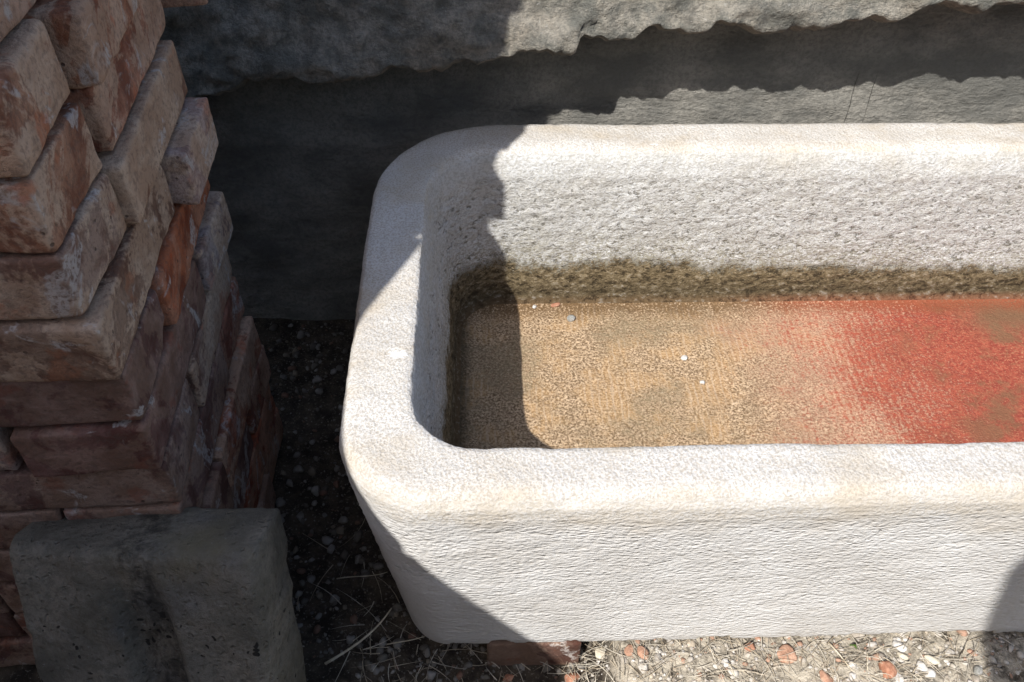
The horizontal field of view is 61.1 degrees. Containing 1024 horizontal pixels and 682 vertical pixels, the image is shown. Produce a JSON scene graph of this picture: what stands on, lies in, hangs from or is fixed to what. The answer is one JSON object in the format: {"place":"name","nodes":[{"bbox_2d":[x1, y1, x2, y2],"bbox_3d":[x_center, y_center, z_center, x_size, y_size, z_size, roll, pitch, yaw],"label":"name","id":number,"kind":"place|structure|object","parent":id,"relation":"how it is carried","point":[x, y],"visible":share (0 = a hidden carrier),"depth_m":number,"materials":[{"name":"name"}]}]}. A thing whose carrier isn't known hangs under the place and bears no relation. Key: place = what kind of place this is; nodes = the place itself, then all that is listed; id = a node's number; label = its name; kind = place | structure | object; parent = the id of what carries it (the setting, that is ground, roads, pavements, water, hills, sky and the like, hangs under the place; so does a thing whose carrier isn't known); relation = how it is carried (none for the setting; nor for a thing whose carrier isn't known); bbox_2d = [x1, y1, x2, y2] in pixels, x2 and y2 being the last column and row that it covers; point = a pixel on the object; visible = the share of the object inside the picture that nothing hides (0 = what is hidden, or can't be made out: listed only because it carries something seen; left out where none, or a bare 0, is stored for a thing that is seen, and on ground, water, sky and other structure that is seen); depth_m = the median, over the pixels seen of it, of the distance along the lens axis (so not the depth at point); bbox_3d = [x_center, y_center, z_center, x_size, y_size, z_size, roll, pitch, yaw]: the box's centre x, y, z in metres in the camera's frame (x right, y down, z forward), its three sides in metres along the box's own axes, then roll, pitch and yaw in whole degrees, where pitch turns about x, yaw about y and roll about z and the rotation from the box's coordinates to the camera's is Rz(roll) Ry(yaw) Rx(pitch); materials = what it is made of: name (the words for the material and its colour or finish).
{"place":"outdoors","nodes":[
{"label":"outdoors","id":0,"kind":"place"},
{"bbox_2d":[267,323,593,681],"bbox_3d":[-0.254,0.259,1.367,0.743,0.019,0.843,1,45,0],"label":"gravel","id":1,"kind":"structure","parent":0,"point":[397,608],"depth_m":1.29,"materials":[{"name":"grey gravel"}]},
{"bbox_2d":[564,672,579,681],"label":"brick fragment","id":2,"kind":"object","parent":1,"relation":"on","point":[569,679],"visible":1,"depth_m":1.17,"materials":[{"name":"orange brick"}]},
{"bbox_2d":[0,318,1023,681],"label":"ground","id":3,"kind":"structure","parent":0,"point":[296,412],"depth_m":1.24,"materials":[{"name":"soil"}]},
{"bbox_2d":[0,0,282,666],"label":"brick pile","id":4,"kind":"object","parent":3,"relation":"on","point":[135,372],"visible":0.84,"depth_m":0.84,"materials":[{"name":"red brick"}]},
{"bbox_2d":[160,0,207,7],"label":"brick","id":5,"kind":"object","parent":4,"relation":"attached to","point":[171,3],"visible":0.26,"depth_m":1.01,"materials":[{"name":"red brick"}]},
{"bbox_2d":[9,507,305,681],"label":"kerb stone","id":6,"kind":"object","parent":3,"relation":"on","point":[192,594],"visible":0.96,"depth_m":0.91,"materials":[{"name":"concrete"}]},
{"bbox_2d":[324,608,391,664],"bbox_3d":[-0.206,0.405,1.181,0.108,0.043,0.013,-25,51,-24],"label":"dry stalk","id":7,"kind":"object","parent":3,"relation":"on","point":[348,649],"visible":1,"depth_m":1.17,"materials":[{"name":"beige plant"}]},
{"bbox_2d":[337,572,386,578],"bbox_3d":[-0.219,0.342,1.265,0.074,0.012,0.009,1,45,0],"label":"dry stalk","id":8,"kind":"object","parent":3,"relation":"on","point":[359,576],"visible":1,"depth_m":1.26,"materials":[{"name":"plant"}]},
{"bbox_2d":[387,636,424,644],"bbox_3d":[-0.137,0.410,1.193,0.072,0.024,0.008,-5,45,-6],"label":"dry stalk","id":9,"kind":"object","parent":3,"relation":"on","point":[404,641],"visible":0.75,"depth_m":1.19,"materials":[{"name":"beige plant"}]},
{"bbox_2d":[503,674,513,681],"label":"brick fragment","id":10,"kind":"object","parent":3,"relation":"on","point":[508,677],"visible":1,"depth_m":1.17,"materials":[{"name":"red brick"}]},
{"bbox_2d":[487,640,581,665],"bbox_3d":[0.023,0.332,1.258,0.127,0.067,0.262,-1,45,-2],"label":"brick","id":11,"kind":"object","parent":3,"relation":"on","point":[503,652],"visible":0.22,"depth_m":1.16,"materials":[{"name":"red brick"}]},
{"bbox_2d":[339,123,1023,643],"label":"stone trough","id":12,"kind":"object","parent":11,"relation":"on","point":[835,441],"visible":1,"depth_m":1.28,"materials":[{"name":"stone"}]},
{"bbox_2d":[551,302,559,306],"bbox_3d":[0.072,-0.060,1.443,0.017,0.007,0.008,-11,46,-12],"label":"brick fragment","id":13,"kind":"object","parent":12,"relation":"on","point":[555,304],"visible":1,"depth_m":1.44,"materials":[{"name":"orange brick"}]},
{"bbox_2d":[567,315,575,321],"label":"pebble","id":14,"kind":"object","parent":12,"relation":"on","point":[570,318],"visible":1,"depth_m":1.42,"materials":[{"name":"white stone"}]},
{"bbox_2d":[681,355,686,360],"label":"pebble","id":15,"kind":"object","parent":12,"relation":"in","point":[683,357],"visible":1,"depth_m":1.36,"materials":[{"name":"white stone"}]},
{"bbox_2d":[595,647,604,659],"bbox_3d":[0.121,0.424,1.180,0.017,0.008,0.018,0,45,-1],"label":"pebble","id":16,"kind":"object","parent":3,"relation":"on","point":[598,655],"visible":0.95,"depth_m":1.18,"materials":[{"name":"beige stone"}]},
{"bbox_2d":[624,644,633,655],"bbox_3d":[0.156,0.413,1.158,0.013,0.009,0.017,3,45,2],"label":"brick fragment","id":17,"kind":"object","parent":3,"relation":"on","point":[628,650],"visible":1,"depth_m":1.16,"materials":[{"name":"brick"}]},
{"bbox_2d":[637,646,648,659],"bbox_3d":[0.173,0.413,1.151,0.016,0.008,0.018,8,45,7],"label":"brick fragment","id":18,"kind":"object","parent":3,"relation":"on","point":[641,650],"visible":1,"depth_m":1.15,"materials":[{"name":"brick"}]},
{"bbox_2d":[297,505,1023,681],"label":"dry straw","id":19,"kind":"object","parent":3,"relation":"on","point":[740,653],"visible":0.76,"depth_m":1.15,"materials":[{"name":"beige plant"}]},
{"bbox_2d":[721,657,728,667],"bbox_3d":[0.281,0.424,1.145,0.011,0.009,0.012,-12,46,-13],"label":"pebble","id":20,"kind":"object","parent":3,"relation":"on","point":[724,664],"visible":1,"depth_m":1.14,"materials":[{"name":"white stone"}]},
{"bbox_2d":[744,642,755,651],"bbox_3d":[0.318,0.409,1.161,0.017,0.011,0.012,-7,46,-8],"label":"brick fragment","id":21,"kind":"object","parent":3,"relation":"on","point":[752,647],"visible":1,"depth_m":1.16,"materials":[{"name":"orange brick"}]},
{"bbox_2d":[777,644,797,663],"bbox_3d":[0.366,0.418,1.157,0.026,0.009,0.026,-16,47,-16],"label":"brick fragment","id":22,"kind":"object","parent":3,"relation":"on","point":[787,648],"visible":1,"depth_m":1.15,"materials":[{"name":"brick"}]},
{"bbox_2d":[581,630,1023,681],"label":"gravel","id":23,"kind":"structure","parent":3,"relation":"on","point":[1011,648],"depth_m":1.15,"materials":[{"name":"beige gravel"}]},
{"bbox_2d":[819,670,832,681],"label":"brick fragment","id":24,"kind":"object","parent":3,"relation":"on","point":[825,676],"visible":1,"depth_m":1.13,"materials":[{"name":"brick"}]},
{"bbox_2d":[828,642,852,670],"bbox_3d":[0.441,0.426,1.143,0.006,0.016,0.065,-29,52,-26],"label":"dry stalk","id":25,"kind":"object","parent":3,"relation":"on","point":[839,655],"visible":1,"depth_m":1.14,"materials":[{"name":"beige plant"}]},
{"bbox_2d":[878,660,896,678],"bbox_3d":[0.493,0.430,1.136,0.020,0.015,0.024,-5,45,-6],"label":"brick fragment","id":26,"kind":"object","parent":3,"relation":"on","point":[887,667],"visible":1,"depth_m":1.13,"materials":[{"name":"orange brick"}]},
{"bbox_2d":[892,640,906,651],"bbox_3d":[0.521,0.410,1.167,0.020,0.010,0.013,34,54,29],"label":"pebble","id":27,"kind":"object","parent":3,"relation":"on","point":[896,644],"visible":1,"depth_m":1.16,"materials":[{"name":"white stone"}]},
{"bbox_2d":[895,672,903,681],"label":"pebble","id":28,"kind":"object","parent":3,"relation":"on","point":[897,678],"visible":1,"depth_m":1.13,"materials":[{"name":"white stone"}]},
{"bbox_2d":[897,652,908,660],"bbox_3d":[0.520,0.420,1.157,0.015,0.009,0.010,34,54,28],"label":"pebble","id":29,"kind":"object","parent":3,"relation":"on","point":[903,656],"visible":1,"depth_m":1.15,"materials":[{"name":"beige stone"}]},
{"bbox_2d":[916,661,927,671],"bbox_3d":[0.541,0.430,1.145,0.012,0.009,0.017,-33,54,-30],"label":"pebble","id":30,"kind":"object","parent":3,"relation":"on","point":[920,664],"visible":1,"depth_m":1.14,"materials":[{"name":"white stone"}]},
{"bbox_2d":[924,668,935,677],"bbox_3d":[0.548,0.435,1.137,0.015,0.009,0.013,7,45,6],"label":"pebble","id":31,"kind":"object","parent":3,"relation":"on","point":[931,673],"visible":1,"depth_m":1.13,"materials":[{"name":"white stone"}]},
{"bbox_2d":[924,654,939,664],"bbox_3d":[0.556,0.422,1.149,0.020,0.011,0.010,18,47,16],"label":"pebble","id":32,"kind":"object","parent":3,"relation":"on","point":[932,660],"visible":1,"depth_m":1.15,"materials":[{"name":"beige stone"}]},
{"bbox_2d":[973,666,982,675],"bbox_3d":[0.613,0.434,1.141,0.012,0.009,0.013,9,46,8],"label":"pebble","id":33,"kind":"object","parent":3,"relation":"on","point":[978,670],"visible":1,"depth_m":1.14,"materials":[{"name":"grey stone"}]},
{"bbox_2d":[160,0,1023,320],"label":"wall","id":34,"kind":"structure","parent":0,"point":[326,114],"depth_m":1.32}
]}

